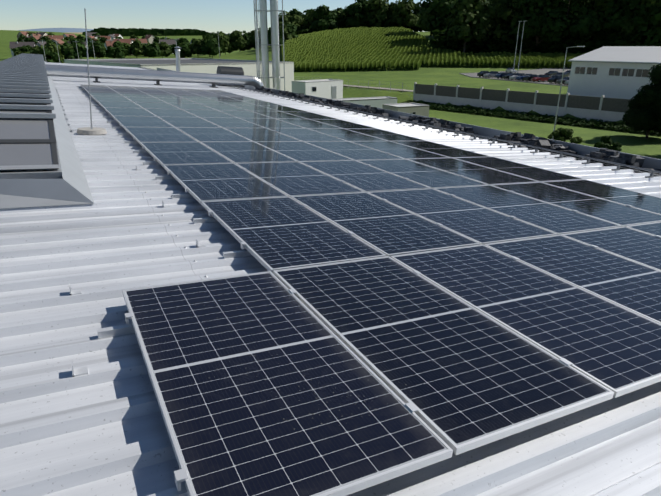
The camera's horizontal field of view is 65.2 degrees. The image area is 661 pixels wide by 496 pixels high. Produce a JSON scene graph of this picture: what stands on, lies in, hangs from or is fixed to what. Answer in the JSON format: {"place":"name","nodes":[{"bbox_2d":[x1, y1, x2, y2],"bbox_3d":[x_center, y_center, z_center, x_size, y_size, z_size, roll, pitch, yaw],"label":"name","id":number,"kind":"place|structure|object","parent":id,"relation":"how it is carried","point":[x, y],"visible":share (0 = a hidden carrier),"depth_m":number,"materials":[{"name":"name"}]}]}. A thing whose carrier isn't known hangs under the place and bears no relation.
{"place":"outdoors","nodes":[
{"label":"outdoors","id":0,"kind":"place"},
{"bbox_2d":[16,28,93,31],"bbox_3d":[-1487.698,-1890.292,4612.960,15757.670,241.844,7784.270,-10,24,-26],"label":"haze hills","id":1,"kind":"structure","parent":0,"point":[62,29],"depth_m":6107.11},
{"bbox_2d":[0,0,426,33],"label":"sky","id":2,"kind":"structure","parent":0,"point":[226,16],"materials":[{"name":"blue"}]},
{"bbox_2d":[0,30,660,158],"bbox_3d":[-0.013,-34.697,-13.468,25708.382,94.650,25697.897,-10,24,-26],"label":"ground","id":3,"kind":"structure","parent":0,"point":[640,144],"depth_m":117.16,"materials":[{"name":"green plant"}]},
{"bbox_2d":[17,34,24,41],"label":"tree","id":4,"kind":"object","parent":3,"relation":"on","point":[21,38],"visible":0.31,"depth_m":482.18,"materials":[{"name":"green plant"}]},
{"bbox_2d":[9,42,34,56],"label":"house","id":5,"kind":"structure","parent":3,"relation":"on","point":[12,45],"depth_m":331.37,"materials":[{"name":"tile"}]},
{"bbox_2d":[11,46,32,55],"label":"tree","id":6,"kind":"object","parent":3,"relation":"on","point":[26,49],"visible":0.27,"depth_m":282.97,"materials":[{"name":"green plant"}]},
{"bbox_2d":[14,51,29,55],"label":"tree","id":7,"kind":"object","parent":3,"relation":"on","point":[18,53],"visible":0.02,"depth_m":231.11,"materials":[{"name":"green plant"}]},
{"bbox_2d":[24,37,37,44],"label":"tree","id":8,"kind":"object","parent":3,"relation":"on","point":[31,39],"visible":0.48,"depth_m":411.76,"materials":[{"name":"green plant"}]},
{"bbox_2d":[37,36,50,41],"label":"tree","id":9,"kind":"object","parent":3,"relation":"on","point":[44,38],"visible":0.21,"depth_m":400.24,"materials":[{"name":"green plant"}]},
{"bbox_2d":[39,48,63,62],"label":"tree","id":10,"kind":"object","parent":3,"relation":"on","point":[53,57],"visible":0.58,"depth_m":222.12,"materials":[{"name":"green plant"}]},
{"bbox_2d":[45,43,63,59],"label":"tree","id":11,"kind":"object","parent":3,"relation":"on","point":[52,47],"visible":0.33,"depth_m":288.26,"materials":[{"name":"green plant"}]},
{"bbox_2d":[47,35,63,39],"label":"house","id":12,"kind":"structure","parent":3,"relation":"on","point":[56,36],"depth_m":481.28,"materials":[{"name":"tile"}]},
{"bbox_2d":[52,39,64,44],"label":"house","id":13,"kind":"structure","parent":3,"relation":"on","point":[60,42],"depth_m":337.78,"materials":[{"name":"tile"}]},
{"bbox_2d":[60,45,68,56],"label":"tree","id":14,"kind":"object","parent":3,"relation":"on","point":[62,47],"visible":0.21,"depth_m":299.08,"materials":[{"name":"green plant"}]},
{"bbox_2d":[62,48,83,61],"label":"tree","id":15,"kind":"object","parent":3,"relation":"on","point":[71,54],"visible":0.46,"depth_m":228.69,"materials":[{"name":"green plant"}]},
{"bbox_2d":[69,38,84,44],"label":"tree","id":16,"kind":"object","parent":3,"relation":"on","point":[72,41],"visible":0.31,"depth_m":337.37,"materials":[{"name":"green plant"}]},
{"bbox_2d":[72,42,88,56],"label":"tree","id":17,"kind":"object","parent":3,"relation":"on","point":[82,48],"visible":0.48,"depth_m":281.35,"materials":[{"name":"green plant"}]},
{"bbox_2d":[86,41,105,58],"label":"tree","id":18,"kind":"object","parent":3,"relation":"on","point":[99,50],"visible":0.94,"depth_m":285.34,"materials":[{"name":"green plant"}]},
{"bbox_2d":[98,37,106,46],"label":"tree","id":19,"kind":"object","parent":3,"relation":"on","point":[103,39],"visible":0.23,"depth_m":412.85,"materials":[{"name":"green plant"}]},
{"bbox_2d":[105,45,124,58],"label":"tree","id":20,"kind":"object","parent":3,"relation":"on","point":[114,52],"visible":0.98,"depth_m":284.29,"materials":[{"name":"green plant"}]},
{"bbox_2d":[105,41,125,56],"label":"house","id":21,"kind":"structure","parent":3,"relation":"on","point":[109,43],"depth_m":338.44,"materials":[{"name":"tile"}]},
{"bbox_2d":[112,41,127,58],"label":"tree","id":22,"kind":"object","parent":3,"relation":"on","point":[118,43],"visible":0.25,"depth_m":302.43,"materials":[{"name":"green plant"}]},
{"bbox_2d":[113,39,131,43],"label":"house","id":23,"kind":"structure","parent":3,"relation":"on","point":[127,41],"depth_m":360.67,"materials":[{"name":"tile"}]},
{"bbox_2d":[42,32,219,61],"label":"utility poles","id":24,"kind":"object","parent":3,"relation":"on","point":[94,53],"visible":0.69,"depth_m":167.65,"materials":[{"name":"grey"}]},
{"bbox_2d":[127,39,143,57],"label":"tree","id":25,"kind":"object","parent":3,"relation":"on","point":[135,49],"visible":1,"depth_m":314.43,"materials":[{"name":"green plant"}]},
{"bbox_2d":[132,38,147,43],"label":"house","id":26,"kind":"structure","parent":3,"relation":"on","point":[143,41],"depth_m":420.80,"materials":[{"name":"tile"}]},
{"bbox_2d":[142,44,152,56],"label":"tree","id":27,"kind":"object","parent":3,"relation":"on","point":[144,48],"visible":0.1,"depth_m":304.16,"materials":[{"name":"green plant"}]},
{"bbox_2d":[143,35,154,43],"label":"house","id":28,"kind":"structure","parent":3,"relation":"on","point":[149,38],"depth_m":563.67,"materials":[{"name":"tile"}]},
{"bbox_2d":[143,43,161,57],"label":"tree","id":29,"kind":"object","parent":3,"relation":"on","point":[151,50],"visible":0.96,"depth_m":299.09,"materials":[{"name":"green plant"}]},
{"bbox_2d":[155,41,171,57],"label":"tree","id":30,"kind":"object","parent":3,"relation":"on","point":[165,49],"visible":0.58,"depth_m":308.78,"materials":[{"name":"green plant"}]},
{"bbox_2d":[158,39,175,53],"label":"house","id":31,"kind":"structure","parent":3,"relation":"on","point":[169,42],"depth_m":396.10,"materials":[{"name":"tile"}]},
{"bbox_2d":[64,58,293,91],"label":"neighbour hall","id":32,"kind":"structure","parent":3,"relation":"on","point":[203,65],"depth_m":99.42,"materials":[{"name":"white metal"}]},
{"bbox_2d":[171,43,188,54],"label":"tree","id":33,"kind":"object","parent":3,"relation":"on","point":[179,45],"visible":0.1,"depth_m":312.72,"materials":[{"name":"green plant"}]},
{"bbox_2d":[176,37,187,43],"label":"tree","id":34,"kind":"object","parent":3,"relation":"on","point":[180,40],"visible":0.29,"depth_m":430.09,"materials":[{"name":"green plant"}]},
{"bbox_2d":[175,45,191,57],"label":"tree","id":35,"kind":"object","parent":3,"relation":"on","point":[185,51],"visible":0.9,"depth_m":294.20,"materials":[{"name":"green plant"}]},
{"bbox_2d":[189,40,201,57],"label":"tree","id":36,"kind":"object","parent":3,"relation":"on","point":[194,46],"visible":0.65,"depth_m":322.38,"materials":[{"name":"green plant"}]},
{"bbox_2d":[198,32,214,56],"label":"tree","id":37,"kind":"object","parent":3,"relation":"on","point":[205,37],"visible":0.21,"depth_m":297.33,"materials":[{"name":"green plant"}]},
{"bbox_2d":[201,38,221,57],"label":"tree","id":38,"kind":"object","parent":3,"relation":"on","point":[212,47],"visible":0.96,"depth_m":248.85,"materials":[{"name":"green plant"}]},
{"bbox_2d":[213,31,230,55],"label":"tree","id":39,"kind":"object","parent":3,"relation":"on","point":[224,40],"visible":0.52,"depth_m":287.62,"materials":[{"name":"green plant"}]},
{"bbox_2d":[226,33,237,52],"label":"tree","id":40,"kind":"object","parent":3,"relation":"on","point":[232,49],"visible":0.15,"depth_m":304.92,"materials":[{"name":"green plant"}]},
{"bbox_2d":[230,30,249,50],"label":"tree","id":41,"kind":"object","parent":3,"relation":"on","point":[238,40],"visible":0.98,"depth_m":291.50,"materials":[{"name":"green plant"}]},
{"bbox_2d":[240,30,255,49],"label":"tree","id":42,"kind":"object","parent":3,"relation":"on","point":[245,36],"visible":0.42,"depth_m":307.61,"materials":[{"name":"green plant"}]},
{"bbox_2d":[249,30,258,44],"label":"tree","id":43,"kind":"object","parent":3,"relation":"on","point":[252,33],"visible":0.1,"depth_m":294.81,"materials":[{"name":"green plant"}]},
{"bbox_2d":[251,34,260,46],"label":"tree","id":44,"kind":"object","parent":3,"relation":"on","point":[253,39],"visible":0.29,"depth_m":263.92,"materials":[{"name":"green plant"}]},
{"bbox_2d":[253,0,284,90],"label":"chimney stacks","id":45,"kind":"object","parent":3,"relation":"on","point":[263,28],"visible":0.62,"depth_m":43.20,"materials":[{"name":"silver metal"}]},
{"bbox_2d":[268,28,285,46],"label":"tree","id":46,"kind":"object","parent":3,"relation":"on","point":[280,37],"visible":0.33,"depth_m":245.05,"materials":[{"name":"green plant"}]},
{"bbox_2d":[279,22,292,39],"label":"tree","id":47,"kind":"object","parent":3,"relation":"on","point":[287,36],"visible":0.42,"depth_m":257.60,"materials":[{"name":"green plant"}]},
{"bbox_2d":[278,10,303,24],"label":"hill tree","id":48,"kind":"object","parent":3,"relation":"on","point":[291,19],"visible":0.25,"depth_m":326.09,"materials":[{"name":"green plant"}]},
{"bbox_2d":[286,23,297,37],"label":"tree","id":49,"kind":"object","parent":3,"relation":"on","point":[291,28],"visible":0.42,"depth_m":264.53,"materials":[{"name":"green plant"}]},
{"bbox_2d":[286,9,304,25],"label":"hill tree","id":50,"kind":"object","parent":3,"relation":"on","point":[296,12],"visible":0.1,"depth_m":329.29,"materials":[{"name":"green plant"}]},
{"bbox_2d":[300,9,313,24],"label":"hill tree","id":51,"kind":"object","parent":3,"relation":"on","point":[306,13],"visible":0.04,"depth_m":334.22,"materials":[{"name":"green plant"}]},
{"bbox_2d":[302,9,315,29],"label":"hill tree","id":52,"kind":"object","parent":3,"relation":"on","point":[309,20],"visible":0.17,"depth_m":320.01,"materials":[{"name":"green plant"}]},
{"bbox_2d":[292,79,342,98],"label":"service cabin","id":53,"kind":"object","parent":3,"relation":"on","point":[328,88],"visible":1,"depth_m":91.10,"materials":[{"name":"white metal"}]},
{"bbox_2d":[311,5,337,31],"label":"hill tree","id":54,"kind":"object","parent":3,"relation":"on","point":[324,17],"visible":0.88,"depth_m":307.38,"materials":[{"name":"green plant"}]},
{"bbox_2d":[330,8,343,13],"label":"hill tree","id":55,"kind":"object","parent":3,"relation":"on","point":[336,10],"visible":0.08,"depth_m":326.42,"materials":[{"name":"green plant"}]},
{"bbox_2d":[336,9,346,21],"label":"hill tree","id":56,"kind":"object","parent":3,"relation":"on","point":[340,16],"visible":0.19,"depth_m":324.02,"materials":[{"name":"green plant"}]},
{"bbox_2d":[294,76,411,97],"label":"chain link fence","id":57,"kind":"object","parent":3,"relation":"on","point":[368,84],"visible":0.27,"depth_m":106.45,"materials":[{"name":"grey metal"}]},
{"bbox_2d":[340,2,366,27],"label":"hill tree","id":58,"kind":"object","parent":3,"relation":"on","point":[354,11],"visible":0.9,"depth_m":309.18,"materials":[{"name":"green plant"}]},
{"bbox_2d":[296,20,425,34],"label":"understory","id":59,"kind":"object","parent":3,"relation":"on","point":[415,28],"visible":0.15,"depth_m":312.84,"materials":[{"name":"green plant"}]},
{"bbox_2d":[332,96,396,107],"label":"long shed","id":60,"kind":"structure","parent":3,"relation":"on","point":[378,102],"depth_m":83.70,"materials":[{"name":"grey concrete"}]},
{"bbox_2d":[355,0,377,25],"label":"hill tree","id":61,"kind":"object","parent":3,"relation":"on","point":[366,4],"visible":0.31,"depth_m":310.18,"materials":[{"name":"green plant"}]},
{"bbox_2d":[363,0,391,26],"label":"hill tree","id":62,"kind":"object","parent":3,"relation":"on","point":[379,9],"visible":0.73,"depth_m":307.03,"materials":[{"name":"green plant"}]},
{"bbox_2d":[384,2,400,26],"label":"hill tree","id":63,"kind":"object","parent":3,"relation":"on","point":[390,16],"visible":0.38,"depth_m":308.03,"materials":[{"name":"green plant"}]},
{"bbox_2d":[390,0,418,27],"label":"hill tree","id":64,"kind":"object","parent":3,"relation":"on","point":[403,9],"visible":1,"depth_m":302.21,"materials":[{"name":"green plant"}]},
{"bbox_2d":[382,103,428,116],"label":"flat-roofed building","id":65,"kind":"structure","parent":3,"relation":"on","point":[417,109],"depth_m":71.92,"materials":[{"name":"clear paint"}]},
{"bbox_2d":[412,2,421,15],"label":"hill tree","id":66,"kind":"object","parent":3,"relation":"on","point":[417,8],"visible":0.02,"depth_m":325.28,"materials":[{"name":"green plant"}]},
{"bbox_2d":[419,0,432,13],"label":"tree","id":67,"kind":"object","parent":3,"relation":"on","point":[426,4],"visible":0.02,"depth_m":260.65,"materials":[{"name":"green plant"}]},
{"bbox_2d":[417,0,445,37],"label":"park tree","id":68,"kind":"object","parent":3,"relation":"on","point":[423,19],"visible":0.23,"depth_m":230.76,"materials":[{"name":"green plant"}]},
{"bbox_2d":[426,0,460,36],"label":"park tree","id":69,"kind":"object","parent":3,"relation":"on","point":[440,9],"visible":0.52,"depth_m":221.56,"materials":[{"name":"green plant"}]},
{"bbox_2d":[443,0,491,52],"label":"park tree","id":70,"kind":"object","parent":3,"relation":"on","point":[465,25],"visible":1,"depth_m":198.52,"materials":[{"name":"green plant"}]},
{"bbox_2d":[484,0,512,42],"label":"park tree","id":71,"kind":"object","parent":3,"relation":"on","point":[499,11],"visible":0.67,"depth_m":203.73,"materials":[{"name":"green plant"}]},
{"bbox_2d":[461,67,570,85],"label":"parking lot","id":72,"kind":"structure","parent":3,"relation":"on","point":[540,71],"depth_m":154.02,"materials":[{"name":"grey asphalt"}]},
{"bbox_2d":[477,71,488,76],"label":"car","id":73,"kind":"object","parent":72,"relation":"on","point":[480,74],"visible":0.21,"depth_m":136.24,"materials":[{"name":"black paint"}]},
{"bbox_2d":[483,71,498,77],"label":"car","id":74,"kind":"object","parent":72,"relation":"on","point":[491,74],"visible":0.77,"depth_m":134.20,"materials":[{"name":"grey paint"}]},
{"bbox_2d":[495,72,508,78],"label":"car","id":75,"kind":"object","parent":72,"relation":"on","point":[499,75],"visible":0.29,"depth_m":129.49,"materials":[{"name":"blue paint"}]},
{"bbox_2d":[502,73,515,78],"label":"car","id":76,"kind":"object","parent":72,"relation":"on","point":[507,75],"visible":0.48,"depth_m":127.43,"materials":[{"name":"black paint"}]},
{"bbox_2d":[505,68,516,72],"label":"car","id":77,"kind":"object","parent":72,"relation":"on","point":[510,70],"visible":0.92,"depth_m":155.13,"materials":[{"name":"white paint"}]},
{"bbox_2d":[459,67,566,85],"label":"park kerb lines","id":78,"kind":"object","parent":72,"relation":"on","point":[514,79],"visible":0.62,"depth_m":128.05,"materials":[{"name":"stone"}]},
{"bbox_2d":[509,73,524,79],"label":"car","id":79,"kind":"object","parent":72,"relation":"on","point":[515,76],"visible":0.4,"depth_m":125.16,"materials":[{"name":"grey paint"}]},
{"bbox_2d":[513,21,524,72],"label":"light pole","id":80,"kind":"object","parent":72,"relation":"on","point":[520,48],"visible":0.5,"depth_m":125.92,"materials":[{"name":"grey metal"}]},
{"bbox_2d":[516,74,527,80],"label":"car","id":81,"kind":"object","parent":72,"relation":"on","point":[520,77],"visible":0.33,"depth_m":122.90,"materials":[{"name":"blue paint"}]},
{"bbox_2d":[523,74,537,80],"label":"car","id":82,"kind":"object","parent":72,"relation":"on","point":[528,77],"visible":0.5,"depth_m":120.46,"materials":[{"name":"black paint"}]},
{"bbox_2d":[531,74,550,81],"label":"car","id":83,"kind":"object","parent":72,"relation":"on","point":[539,78],"visible":0.77,"depth_m":118.44,"materials":[{"name":"red paint"}]},
{"bbox_2d":[544,71,557,76],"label":"car","id":84,"kind":"object","parent":72,"relation":"on","point":[551,73],"visible":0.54,"depth_m":138.07,"materials":[{"name":"black paint"}]},
{"bbox_2d":[548,76,561,83],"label":"car","id":85,"kind":"object","parent":72,"relation":"on","point":[553,79],"visible":0.48,"depth_m":113.63,"materials":[{"name":"black paint"}]},
{"bbox_2d":[553,72,567,77],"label":"car","id":86,"kind":"object","parent":72,"relation":"on","point":[560,74],"visible":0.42,"depth_m":129.56,"materials":[{"name":"black paint"}]},
{"bbox_2d":[556,77,569,83],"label":"car","id":87,"kind":"object","parent":72,"relation":"on","point":[563,81],"visible":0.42,"depth_m":111.66,"materials":[{"name":"grey paint"}]},
{"bbox_2d":[413,82,630,121],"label":"fence","id":88,"kind":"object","parent":3,"relation":"on","point":[602,107],"depth_m":81.57,"materials":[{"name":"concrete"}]},
{"bbox_2d":[401,100,660,135],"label":"hedge wall","id":89,"kind":"structure","parent":3,"relation":"on","point":[590,123],"depth_m":77.43,"materials":[{"name":"green plant"}]},
{"bbox_2d":[429,29,660,54],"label":"understory","id":90,"kind":"object","parent":3,"relation":"on","point":[590,44],"visible":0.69,"depth_m":198.13,"materials":[{"name":"green plant"}]},
{"bbox_2d":[547,128,582,143],"bbox_3d":[26.773,-12.774,59.317,3.008,2.009,3.491,-7,22,-17],"label":"lawn bush","id":91,"kind":"object","parent":3,"relation":"on","point":[562,134],"visible":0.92,"depth_m":58.68,"materials":[{"name":"green plant"}]},
{"bbox_2d":[552,46,584,139],"bbox_3d":[26.013,-16.725,57.054,0.509,10.370,2.135,-14,26,-33],"label":"yard lamp","id":92,"kind":"object","parent":3,"relation":"on","point":[560,90],"visible":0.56,"depth_m":57.48,"materials":[{"name":"grey metal"}]},
{"bbox_2d":[594,135,621,151],"bbox_3d":[29.134,-10.835,54.494,2.816,1.926,2.778,1,21,3],"label":"lawn bush","id":93,"kind":"object","parent":3,"relation":"on","point":[606,143],"visible":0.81,"depth_m":53.80,"materials":[{"name":"green plant"}]},
{"bbox_2d":[567,46,660,98],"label":"white building","id":94,"kind":"structure","parent":3,"relation":"on","point":[620,72],"depth_m":87.76,"materials":[{"name":"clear paint"}]},
{"bbox_2d":[622,63,660,138],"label":"yard tree","id":95,"kind":"object","parent":3,"relation":"on","point":[643,113],"visible":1,"depth_m":60.34,"materials":[{"name":"green plant"}]},
{"bbox_2d":[343,84,413,91],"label":"field path","id":96,"kind":"structure","parent":0,"point":[379,87],"depth_m":110.00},
{"bbox_2d":[281,26,585,71],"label":"vineyard","id":97,"kind":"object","parent":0,"point":[363,48],"depth_m":195.50,"materials":[{"name":"green plant"}]},
{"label":"hall walls","id":98,"kind":"object","parent":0,"visible":0},
{"bbox_2d":[0,62,660,495],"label":"roof sheet","id":99,"kind":"object","parent":98,"relation":"on","point":[98,428],"visible":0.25,"depth_m":2.79,"materials":[{"name":"white metal"}]},
{"bbox_2d":[0,53,93,208],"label":"ridge skylights","id":100,"kind":"object","parent":99,"relation":"on","point":[34,131],"visible":1,"depth_m":5.93,"materials":[{"name":"grey metal"}]},
{"bbox_2d":[56,8,106,134],"bbox_3d":[-7.649,-5.316,14.947,0.648,2.234,13.290,-10,24,-26],"label":"lightning rod","id":101,"kind":"object","parent":99,"relation":"on","point":[91,130],"visible":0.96,"depth_m":9.90,"materials":[{"name":"metal"}]},
{"bbox_2d":[45,64,264,87],"bbox_3d":[-12.276,-8.276,26.025,18.962,2.943,0.700,-10,24,-26],"label":"vent duct","id":102,"kind":"object","parent":99,"relation":"on","point":[120,74],"visible":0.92,"depth_m":27.08,"materials":[{"name":"silver metal"}]},
{"bbox_2d":[174,46,180,71],"bbox_3d":[-11.390,-13.847,38.540,0.697,2.219,0.600,-10,24,-26],"label":"flue pipe","id":103,"kind":"object","parent":99,"relation":"on","point":[177,51],"visible":0.69,"depth_m":38.36,"materials":[{"name":"silver metal"}]},
{"bbox_2d":[216,66,244,87],"bbox_3d":[-6.135,-10.436,31.523,1.528,1.268,1.100,-10,24,-26],"label":"rooftop unit","id":104,"kind":"object","parent":99,"relation":"on","point":[228,70],"visible":0.56,"depth_m":31.12,"materials":[{"name":"grey metal"}]},
{"bbox_2d":[68,84,645,376],"bbox_3d":[0.009,-1.702,9.448,10.745,0.763,37.691,-10,24,-26],"label":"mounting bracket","id":105,"kind":"object","parent":99,"relation":"on","point":[80,371],"visible":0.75,"depth_m":3.43,"materials":[{"name":"silver metal"}]},
{"bbox_2d":[76,84,660,495],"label":"solar panels","id":106,"kind":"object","parent":99,"relation":"on","point":[403,305],"depth_m":3.38,"materials":[{"name":"black glass"}]},
{"bbox_2d":[138,66,660,177],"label":"cable bundle","id":107,"kind":"object","parent":99,"relation":"on","point":[579,149],"visible":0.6,"depth_m":13.91,"materials":[{"name":"grey"}]},
{"bbox_2d":[253,86,660,176],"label":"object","id":108,"kind":"object","parent":107,"relation":"on","point":[605,154],"visible":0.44,"depth_m":13.49,"materials":[{"name":"stone"}]},
{"bbox_3d":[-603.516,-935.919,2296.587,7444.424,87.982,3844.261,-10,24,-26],"label":"hills","id":109,"kind":"structure","parent":0,"visible":0},
{"bbox_2d":[82,27,214,35],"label":"forest","id":110,"kind":"object","parent":109,"relation":"on","point":[101,31],"visible":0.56,"depth_m":2101.61,"materials":[{"name":"green plant"}]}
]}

